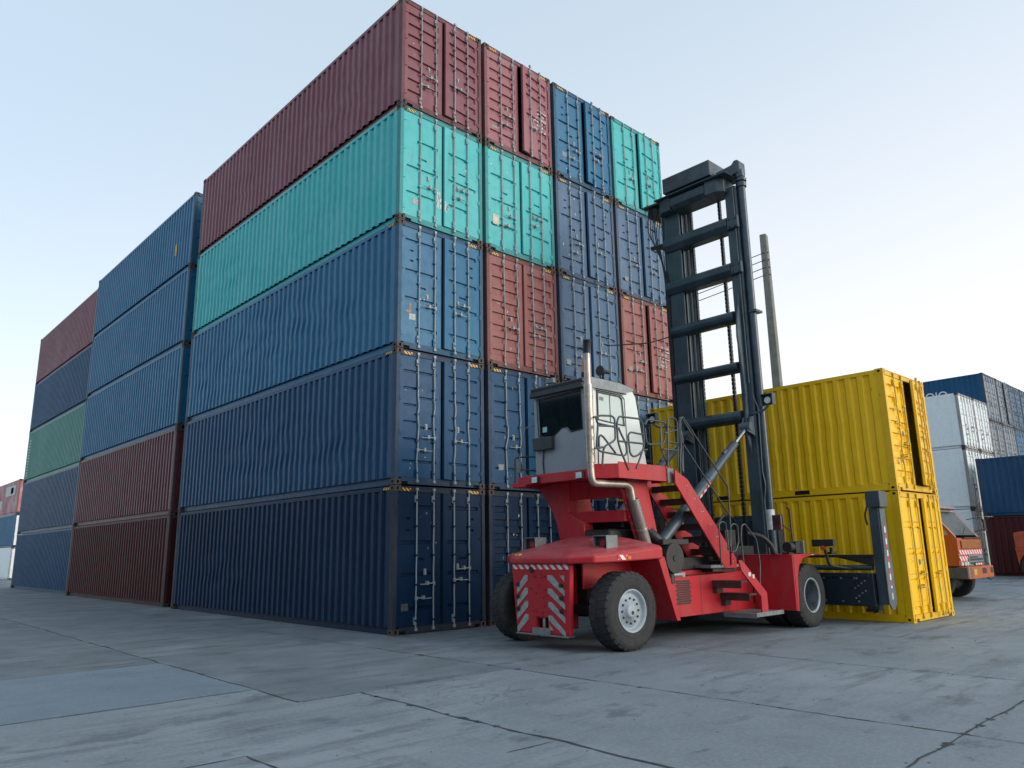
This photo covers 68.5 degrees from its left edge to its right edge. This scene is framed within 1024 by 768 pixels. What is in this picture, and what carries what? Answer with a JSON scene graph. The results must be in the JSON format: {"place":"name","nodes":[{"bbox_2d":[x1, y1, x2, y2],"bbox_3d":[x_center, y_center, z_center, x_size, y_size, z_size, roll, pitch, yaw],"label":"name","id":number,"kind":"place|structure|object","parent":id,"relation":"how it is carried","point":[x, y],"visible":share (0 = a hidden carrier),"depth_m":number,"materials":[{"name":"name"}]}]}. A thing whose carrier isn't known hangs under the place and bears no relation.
{"place":"outdoors","nodes":[
{"label":"outdoors","id":0,"kind":"place"},
{"bbox_2d":[0,576,1023,767],"bbox_3d":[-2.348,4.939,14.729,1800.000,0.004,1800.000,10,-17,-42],"label":"ground","id":1,"kind":"structure","parent":0,"point":[484,697],"depth_m":8.55,"materials":[{"name":"concrete"}]},
{"bbox_2d":[0,547,14,579],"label":"shipping container","id":2,"kind":"object","parent":1,"relation":"on","point":[6,560],"visible":0.1,"depth_m":59.53,"materials":[{"name":"metal"}]},
{"bbox_2d":[0,514,18,547],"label":"shipping container","id":3,"kind":"object","parent":2,"relation":"on","point":[8,529],"visible":0.2,"depth_m":60.73,"materials":[{"name":"metal"}]},
{"bbox_2d":[0,479,23,516],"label":"shipping container","id":4,"kind":"object","parent":3,"relation":"on","point":[10,497],"visible":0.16,"depth_m":61.82,"materials":[{"name":"metal"}]},
{"bbox_2d":[10,528,72,593],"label":"shipping container","id":5,"kind":"object","parent":1,"relation":"on","point":[41,561],"visible":0.57,"depth_m":37.81,"materials":[{"name":"metal"}]},
{"bbox_2d":[17,464,79,533],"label":"shipping container","id":6,"kind":"object","parent":5,"relation":"on","point":[48,502],"visible":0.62,"depth_m":38.45,"materials":[{"name":"metal"}]},
{"bbox_2d":[23,403,85,482],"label":"shipping container","id":7,"kind":"object","parent":6,"relation":"on","point":[55,445],"visible":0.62,"depth_m":39.13,"materials":[{"name":"metal"}]},
{"bbox_2d":[29,345,91,432],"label":"shipping container","id":8,"kind":"object","parent":7,"relation":"on","point":[61,391],"visible":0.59,"depth_m":39.78,"materials":[{"name":"metal"}]},
{"bbox_2d":[35,289,97,384],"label":"shipping container","id":9,"kind":"object","parent":8,"relation":"on","point":[69,337],"visible":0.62,"depth_m":40.43,"materials":[{"name":"metal"}]},
{"bbox_2d":[65,514,177,606],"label":"shipping container","id":10,"kind":"object","parent":1,"relation":"on","point":[130,561],"visible":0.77,"depth_m":27.61,"materials":[{"name":"metal"}]},
{"bbox_2d":[73,427,184,525],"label":"shipping container","id":11,"kind":"object","parent":10,"relation":"on","point":[138,479],"visible":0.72,"depth_m":28.28,"materials":[{"name":"metal"}]},
{"bbox_2d":[80,343,190,460],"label":"shipping container","id":12,"kind":"object","parent":11,"relation":"on","point":[148,400],"visible":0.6,"depth_m":28.96,"materials":[{"name":"metal"}]},
{"bbox_2d":[87,265,196,396],"bbox_3d":[-14.644,-1.639,31.557,2.438,2.838,12.244,10,-17,-42],"label":"shipping container","id":13,"kind":"object","parent":12,"relation":"on","point":[155,325],"visible":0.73,"depth_m":29.62,"materials":[{"name":"metal"}]},
{"bbox_2d":[93,192,202,337],"bbox_3d":[-14.691,-4.421,32.171,2.438,2.834,12.244,10,-17,-42],"label":"shipping container","id":14,"kind":"object","parent":13,"relation":"on","point":[163,254],"visible":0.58,"depth_m":30.29,"materials":[{"name":"metal"}]},
{"bbox_2d":[193,196,202,262],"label":"door","id":15,"kind":"structure","parent":14,"relation":"in","point":[199,208],"depth_m":27.17,"materials":[{"name":"blue paint"}]},
{"bbox_2d":[187,270,196,339],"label":"door","id":16,"kind":"structure","parent":13,"relation":"in","point":[193,283],"depth_m":26.56,"materials":[{"name":"blue paint"}]},
{"bbox_2d":[180,347,190,422],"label":"door","id":17,"kind":"structure","parent":12,"relation":"in","point":[187,358],"depth_m":25.93,"materials":[{"name":"blue paint"}]},
{"bbox_2d":[173,431,183,509],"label":"door","id":18,"kind":"structure","parent":11,"relation":"in","point":[181,434],"depth_m":25.30,"materials":[{"name":"paint"}]},
{"bbox_2d":[166,518,177,601],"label":"door","id":19,"kind":"structure","parent":10,"relation":"in","point":[174,522],"depth_m":24.67,"materials":[{"name":"paint"}]},
{"bbox_2d":[0,663,251,724],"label":"concrete patch","id":20,"kind":"object","parent":1,"relation":"on","point":[41,697],"visible":1,"depth_m":9.26,"materials":[{"name":"concrete"}]},
{"bbox_2d":[170,485,485,635],"bbox_3d":[-5.596,4.686,20.178,2.438,2.955,12.278,10,-17,-42],"label":"shipping container","id":21,"kind":"object","parent":1,"relation":"on","point":[390,560],"visible":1,"depth_m":16.61,"materials":[{"name":"metal"}]},
{"bbox_2d":[178,347,484,511],"bbox_3d":[-5.640,1.813,20.806,2.438,2.900,12.294,10,-17,-42],"label":"shipping container","id":22,"kind":"object","parent":21,"relation":"on","point":[399,416],"visible":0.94,"depth_m":17.29,"materials":[{"name":"metal"}]},
{"bbox_2d":[185,218,483,421],"bbox_3d":[-5.687,-1.052,21.437,2.438,2.939,12.297,10,-17,-42],"label":"shipping container","id":23,"kind":"object","parent":22,"relation":"on","point":[402,283],"visible":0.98,"depth_m":17.94,"materials":[{"name":"metal"}]},
{"bbox_2d":[192,102,482,335],"bbox_3d":[-5.739,-3.885,22.068,2.438,2.838,12.284,10,-17,-42],"label":"shipping container","id":24,"kind":"object","parent":23,"relation":"on","point":[401,160],"visible":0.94,"depth_m":18.58,"materials":[{"name":"metal"}]},
{"bbox_2d":[198,0,481,255],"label":"shipping container","id":25,"kind":"object","parent":24,"relation":"on","point":[413,55],"visible":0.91,"depth_m":19.26,"materials":[{"name":"metal"}]},
{"bbox_2d":[404,3,441,115],"bbox_3d":[-2.116,-7.775,17.994,1.166,2.736,0.148,10,-17,-42],"label":"door","id":26,"kind":"structure","parent":25,"relation":"in","point":[423,35],"depth_m":18.01,"materials":[{"name":"red paint"}]},
{"bbox_2d":[443,22,478,132],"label":"door","id":27,"kind":"structure","parent":25,"relation":"in","point":[460,59],"depth_m":18.70,"materials":[{"name":"red paint"}]},
{"bbox_2d":[402,110,441,226],"bbox_3d":[-2.069,-4.992,17.380,1.166,2.740,0.148,10,-17,-42],"label":"door","id":28,"kind":"structure","parent":24,"relation":"in","point":[422,145],"depth_m":17.39,"materials":[{"name":"teal paint"}]},
{"bbox_2d":[442,126,479,238],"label":"door","id":29,"kind":"structure","parent":24,"relation":"in","point":[460,177],"depth_m":18.08,"materials":[{"name":"teal paint"}]},
{"bbox_2d":[400,225,441,351],"bbox_3d":[-2.021,-2.158,16.754,1.166,2.841,0.148,10,-17,-42],"label":"door","id":30,"kind":"structure","parent":23,"relation":"in","point":[421,251],"depth_m":16.76,"materials":[{"name":"blue paint"}]},
{"bbox_2d":[442,236,480,357],"bbox_3d":[-1.129,-2.005,17.515,0.148,2.841,1.181,-12,-17,42],"label":"door","id":31,"kind":"structure","parent":23,"relation":"in","point":[461,317],"depth_m":17.45,"materials":[{"name":"blue paint"}]},
{"bbox_2d":[398,353,440,482],"bbox_3d":[-1.972,0.706,16.121,1.166,2.802,0.148,10,-17,-42],"label":"door","id":32,"kind":"structure","parent":22,"relation":"in","point":[420,378],"depth_m":16.12,"materials":[{"name":"blue paint"}]},
{"bbox_2d":[442,359,481,484],"bbox_3d":[-1.081,0.859,16.882,0.148,2.802,1.181,-12,-17,42],"label":"door","id":33,"kind":"structure","parent":22,"relation":"in","point":[461,408],"depth_m":16.82,"materials":[{"name":"blue paint"}]},
{"bbox_2d":[396,488,440,630],"bbox_3d":[-1.924,3.578,15.487,1.166,2.857,0.148,10,-17,-42],"label":"door","id":34,"kind":"structure","parent":21,"relation":"in","point":[418,538],"depth_m":15.49,"materials":[{"name":"paint"}]},
{"bbox_2d":[440,489,482,626],"bbox_3d":[-1.042,3.733,16.257,0.148,2.857,1.181,-13,-17,43],"label":"door","id":35,"kind":"structure","parent":21,"relation":"in","point":[461,573],"depth_m":16.20,"materials":[{"name":"paint"}]},
{"bbox_2d":[482,490,559,625],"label":"shipping container","id":36,"kind":"object","parent":1,"relation":"on","point":[513,520],"visible":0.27,"depth_m":17.32,"materials":[{"name":"metal"}]},
{"bbox_2d":[492,492,526,590],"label":"door","id":37,"kind":"structure","parent":36,"relation":"in","point":[509,514],"depth_m":17.27,"materials":[{"name":"paint"}]},
{"bbox_2d":[473,365,559,492],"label":"shipping container","id":38,"kind":"object","parent":36,"relation":"on","point":[508,410],"visible":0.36,"depth_m":17.84,"materials":[{"name":"metal"}]},
{"bbox_2d":[491,370,525,488],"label":"door","id":39,"kind":"structure","parent":38,"relation":"in","point":[507,391],"depth_m":17.82,"materials":[{"name":"blue paint"}]},
{"bbox_2d":[481,247,558,378],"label":"shipping container","id":40,"kind":"object","parent":38,"relation":"on","point":[520,332],"visible":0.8,"depth_m":18.75,"materials":[{"name":"metal"}]},
{"bbox_2d":[489,254,523,368],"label":"door","id":41,"kind":"structure","parent":40,"relation":"in","point":[506,313],"depth_m":18.48,"materials":[{"name":"paint"}]},
{"bbox_2d":[480,141,555,269],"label":"shipping container","id":42,"kind":"object","parent":40,"relation":"on","point":[517,210],"visible":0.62,"depth_m":19.36,"materials":[{"name":"metal"}]},
{"bbox_2d":[488,148,520,254],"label":"door","id":43,"kind":"structure","parent":42,"relation":"in","point":[503,171],"depth_m":19.09,"materials":[{"name":"teal paint"}]},
{"bbox_2d":[481,42,552,171],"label":"shipping container","id":44,"kind":"object","parent":42,"relation":"on","point":[515,110],"visible":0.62,"depth_m":19.97,"materials":[{"name":"metal"}]},
{"bbox_2d":[487,49,518,152],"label":"door","id":45,"kind":"structure","parent":44,"relation":"in","point":[502,87],"depth_m":19.72,"materials":[{"name":"paint"}]},
{"bbox_2d":[520,64,549,165],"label":"door","id":46,"kind":"structure","parent":44,"relation":"in","point":[534,112],"depth_m":20.36,"materials":[{"name":"paint"}]},
{"bbox_2d":[519,161,552,263],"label":"door","id":47,"kind":"structure","parent":42,"relation":"in","point":[535,206],"depth_m":19.78,"materials":[{"name":"teal paint"}]},
{"bbox_2d":[522,263,555,373],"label":"door","id":48,"kind":"structure","parent":40,"relation":"in","point":[538,308],"depth_m":19.19,"materials":[{"name":"paint"}]},
{"bbox_2d":[525,375,552,475],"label":"door","id":49,"kind":"structure","parent":38,"relation":"in","point":[530,384],"depth_m":18.30,"materials":[{"name":"blue paint"}]},
{"bbox_2d":[526,494,559,543],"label":"door","id":50,"kind":"structure","parent":36,"relation":"in","point":[541,522],"depth_m":18.05,"materials":[{"name":"paint"}]},
{"bbox_2d":[590,497,623,510],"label":"shipping container","id":51,"kind":"object","parent":1,"relation":"on","point":[604,504],"visible":0.02,"depth_m":19.69,"materials":[{"name":"metal"}]},
{"bbox_2d":[597,498,623,510],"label":"door","id":52,"kind":"structure","parent":51,"relation":"in","point":[606,505],"depth_m":19.72,"materials":[{"name":"paint"}]},
{"bbox_2d":[491,160,896,650],"bbox_3d":[3.106,-0.421,16.132,7.540,10.905,5.910,10,-17,-42],"label":"container handler","id":53,"kind":"object","parent":1,"relation":"on","point":[629,571],"visible":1,"depth_m":14.44,"materials":[{"name":"red metal"}]},
{"bbox_2d":[759,234,782,387],"bbox_3d":[11.935,0.754,33.618,0.432,15.850,0.540,-10,-15,34],"label":"utility pole","id":54,"kind":"object","parent":1,"relation":"on","point":[776,371],"visible":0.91,"depth_m":34.31,"materials":[{"name":"concrete"}]},
{"bbox_2d":[665,490,954,622],"bbox_3d":[7.044,4.295,18.833,2.438,2.722,6.463,10,-17,-42],"label":"shipping container","id":55,"kind":"object","parent":1,"relation":"on","point":[918,553],"visible":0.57,"depth_m":16.68,"materials":[{"name":"metal"}]},
{"bbox_2d":[650,368,937,505],"bbox_3d":[7.015,1.635,19.387,2.438,2.690,6.532,10,-17,-42],"label":"shipping container","id":56,"kind":"object","parent":55,"relation":"on","point":[859,433],"visible":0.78,"depth_m":17.47,"materials":[{"name":"metal"}]},
{"bbox_2d":[885,373,915,488],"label":"door","id":57,"kind":"structure","parent":56,"relation":"in","point":[894,387],"depth_m":16.85,"materials":[{"name":"yellow paint"}]},
{"bbox_2d":[909,378,934,490],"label":"door","id":58,"kind":"structure","parent":56,"relation":"in","point":[924,451],"depth_m":17.34,"materials":[{"name":"yellow paint"}]},
{"bbox_2d":[900,493,932,618],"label":"door","id":59,"kind":"structure","parent":55,"relation":"in","point":[918,571],"depth_m":16.23,"materials":[{"name":"yellow paint"}]},
{"bbox_2d":[920,495,951,615],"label":"door","id":60,"kind":"structure","parent":55,"relation":"in","point":[933,538],"depth_m":16.83,"materials":[{"name":"yellow paint"}]},
{"bbox_2d":[940,506,993,596],"bbox_3d":[10.611,5.678,25.275,2.540,2.680,9.136,10,-17,-42],"label":"forklift","id":61,"kind":"object","parent":1,"relation":"on","point":[963,546],"visible":0.36,"depth_m":22.05,"materials":[{"name":"orange paint"}]},
{"bbox_2d":[952,509,990,565],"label":"shipping container","id":62,"kind":"object","parent":1,"relation":"on","point":[975,524],"visible":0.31,"depth_m":38.57,"materials":[{"name":"metal"}]},
{"bbox_2d":[932,447,982,509],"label":"shipping container","id":63,"kind":"object","parent":62,"relation":"on","point":[956,477],"visible":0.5,"depth_m":39.30,"materials":[{"name":"metal"}]},
{"bbox_2d":[924,392,979,450],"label":"shipping container","id":64,"kind":"object","parent":63,"relation":"on","point":[951,421],"visible":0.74,"depth_m":40.03,"materials":[{"name":"metal"}]},
{"bbox_2d":[958,394,971,446],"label":"door","id":65,"kind":"structure","parent":64,"relation":"in","point":[964,418],"depth_m":39.84,"materials":[{"name":"white paint"}]},
{"bbox_2d":[965,397,978,448],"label":"door","id":66,"kind":"structure","parent":64,"relation":"in","point":[968,403],"depth_m":40.55,"materials":[{"name":"white paint"}]},
{"bbox_2d":[966,449,980,507],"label":"door","id":67,"kind":"structure","parent":63,"relation":"in","point":[970,458],"depth_m":39.19,"materials":[{"name":"white paint"}]},
{"bbox_2d":[975,510,988,564],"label":"door","id":68,"kind":"structure","parent":62,"relation":"in","point":[981,533],"depth_m":38.55,"materials":[{"name":"white paint"}]},
{"bbox_2d":[984,515,1023,575],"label":"shipping container","id":69,"kind":"object","parent":1,"relation":"on","point":[1000,531],"visible":0.85,"depth_m":36.51,"materials":[{"name":"metal"}]},
{"bbox_2d":[975,455,1023,516],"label":"shipping container","id":70,"kind":"object","parent":69,"relation":"on","point":[1001,483],"visible":0.87,"depth_m":36.92,"materials":[{"name":"metal"}]},
{"bbox_2d":[0,0,1023,485],"label":"sky","id":71,"kind":"structure","parent":0,"point":[879,144],"materials":[{"name":"blue"}]},
{"bbox_2d":[1013,532,1023,571],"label":"forklift","id":72,"kind":"object","parent":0,"point":[1019,541],"visible":1,"depth_m":33.90,"materials":[{"name":"orange paint"}]},
{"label":"shipping container","id":73,"kind":"object","parent":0,"visible":0},
{"bbox_2d":[556,272,621,383],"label":"shipping container","id":74,"kind":"object","parent":73,"relation":"on","point":[586,310],"visible":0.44,"depth_m":20.48,"materials":[{"name":"metal"}]},
{"bbox_2d":[561,278,591,378],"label":"door","id":75,"kind":"structure","parent":74,"relation":"in","point":[575,296],"depth_m":20.14,"materials":[{"name":"paint"}]},
{"bbox_2d":[552,174,616,290],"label":"shipping container","id":76,"kind":"object","parent":74,"relation":"on","point":[584,245],"visible":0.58,"depth_m":21.09,"materials":[{"name":"metal"}]},
{"bbox_2d":[558,181,587,277],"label":"door","id":77,"kind":"structure","parent":76,"relation":"in","point":[573,253],"depth_m":20.81,"materials":[{"name":"paint"}]},
{"bbox_2d":[550,82,612,199],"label":"shipping container","id":78,"kind":"object","parent":76,"relation":"on","point":[580,143],"visible":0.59,"depth_m":21.67,"materials":[{"name":"metal"}]},
{"bbox_2d":[555,88,583,182],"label":"door","id":79,"kind":"structure","parent":78,"relation":"in","point":[568,109],"depth_m":21.41,"materials":[{"name":"blue paint"}]},
{"bbox_2d":[583,101,610,194],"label":"door","id":80,"kind":"structure","parent":78,"relation":"in","point":[595,123],"depth_m":22.06,"materials":[{"name":"blue paint"}]},
{"bbox_2d":[585,191,614,285],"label":"door","id":81,"kind":"structure","parent":76,"relation":"in","point":[598,219],"depth_m":21.49,"materials":[{"name":"paint"}]},
{"bbox_2d":[589,285,619,381],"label":"door","id":82,"kind":"structure","parent":74,"relation":"in","point":[603,327],"depth_m":20.89,"materials":[{"name":"paint"}]},
{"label":"shipping container","id":83,"kind":"object","parent":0,"visible":0},
{"bbox_2d":[634,395,672,498],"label":"shipping container","id":84,"kind":"object","parent":83,"relation":"on","point":[644,405],"visible":0.08,"depth_m":21.57,"materials":[{"name":"metal"}]},
{"bbox_2d":[636,396,652,464],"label":"door","id":85,"kind":"structure","parent":84,"relation":"in","point":[643,407],"depth_m":21.51,"materials":[{"name":"paint"}]},
{"bbox_2d":[617,293,672,402],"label":"shipping container","id":86,"kind":"object","parent":84,"relation":"on","point":[646,370],"visible":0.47,"depth_m":22.10,"materials":[{"name":"metal"}]},
{"bbox_2d":[622,298,649,394],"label":"door","id":87,"kind":"structure","parent":86,"relation":"in","point":[634,314],"depth_m":21.87,"materials":[{"name":"paint"}]},
{"bbox_2d":[613,202,665,307],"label":"shipping container","id":88,"kind":"object","parent":86,"relation":"on","point":[639,271],"visible":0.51,"depth_m":22.71,"materials":[{"name":"metal"}]},
{"bbox_2d":[617,208,643,297],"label":"door","id":89,"kind":"structure","parent":88,"relation":"in","point":[631,269],"depth_m":22.51,"materials":[{"name":"paint"}]},
{"bbox_2d":[609,116,661,222],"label":"shipping container","id":90,"kind":"object","parent":88,"relation":"on","point":[636,171],"visible":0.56,"depth_m":23.34,"materials":[{"name":"metal"}]},
{"bbox_2d":[613,121,638,208],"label":"door","id":91,"kind":"structure","parent":90,"relation":"in","point":[624,139],"depth_m":23.11,"materials":[{"name":"teal paint"}]},
{"bbox_2d":[636,133,660,211],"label":"door","id":92,"kind":"structure","parent":90,"relation":"in","point":[647,151],"depth_m":23.78,"materials":[{"name":"teal paint"}]},
{"bbox_2d":[640,216,665,303],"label":"door","id":93,"kind":"structure","parent":88,"relation":"in","point":[654,283],"depth_m":23.12,"materials":[{"name":"paint"}]},
{"bbox_2d":[647,304,671,398],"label":"door","id":94,"kind":"structure","parent":86,"relation":"in","point":[661,384],"depth_m":22.50,"materials":[{"name":"paint"}]},
{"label":"shipping container","id":95,"kind":"object","parent":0,"visible":0},
{"bbox_2d":[980,451,994,458],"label":"shipping container","id":96,"kind":"object","parent":95,"relation":"on","point":[985,455],"visible":0.06,"depth_m":41.33,"materials":[{"name":"metal"}]},
{"bbox_2d":[972,398,993,453],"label":"shipping container","id":97,"kind":"object","parent":96,"relation":"on","point":[983,427],"visible":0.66,"depth_m":41.87,"materials":[{"name":"metal"}]},
{"bbox_2d":[974,400,986,450],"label":"door","id":98,"kind":"structure","parent":97,"relation":"in","point":[976,405],"depth_m":41.52,"materials":[{"name":"white paint"}]},
{"bbox_2d":[979,402,992,451],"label":"door","id":99,"kind":"structure","parent":97,"relation":"in","point":[983,408],"depth_m":42.25,"materials":[{"name":"white paint"}]},
{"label":"shipping container","id":100,"kind":"object","parent":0,"visible":0},
{"bbox_2d":[989,420,1006,457],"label":"shipping container","id":101,"kind":"object","parent":100,"relation":"on","point":[998,440],"visible":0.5,"depth_m":43.39,"materials":[{"name":"metal"}]},
{"bbox_2d":[923,373,1001,423],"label":"shipping container","id":102,"kind":"object","parent":101,"relation":"on","point":[981,387],"visible":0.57,"depth_m":44.13,"materials":[{"name":"metal"}]},
{"bbox_2d":[983,374,994,420],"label":"door","id":103,"kind":"structure","parent":102,"relation":"in","point":[986,381],"depth_m":43.62,"materials":[{"name":"grey paint"}]},
{"bbox_2d":[988,377,1000,421],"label":"door","id":104,"kind":"structure","parent":102,"relation":"in","point":[991,382],"depth_m":44.32,"materials":[{"name":"grey paint"}]},
{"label":"shipping container","id":105,"kind":"object","parent":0,"visible":0},
{"bbox_2d":[1002,425,1018,455],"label":"shipping container","id":106,"kind":"object","parent":105,"relation":"on","point":[1010,441],"visible":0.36,"depth_m":45.13,"materials":[{"name":"metal"}]},
{"bbox_2d":[995,379,1013,427],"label":"shipping container","id":107,"kind":"object","parent":106,"relation":"on","point":[1004,404],"visible":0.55,"depth_m":45.56,"materials":[{"name":"metal"}]},
{"bbox_2d":[996,380,1007,424],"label":"door","id":108,"kind":"structure","parent":107,"relation":"in","point":[1000,393],"depth_m":45.31,"materials":[{"name":"grey paint"}]},
{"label":"shipping container","id":109,"kind":"object","parent":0,"visible":0},
{"bbox_2d":[1015,429,1023,454],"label":"shipping container","id":110,"kind":"object","parent":109,"relation":"on","point":[1019,434],"visible":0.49,"depth_m":46.58,"materials":[{"name":"metal"}]},
{"bbox_2d":[1007,384,1023,431],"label":"shipping container","id":111,"kind":"object","parent":110,"relation":"on","point":[1016,408],"visible":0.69,"depth_m":47.28,"materials":[{"name":"metal"}]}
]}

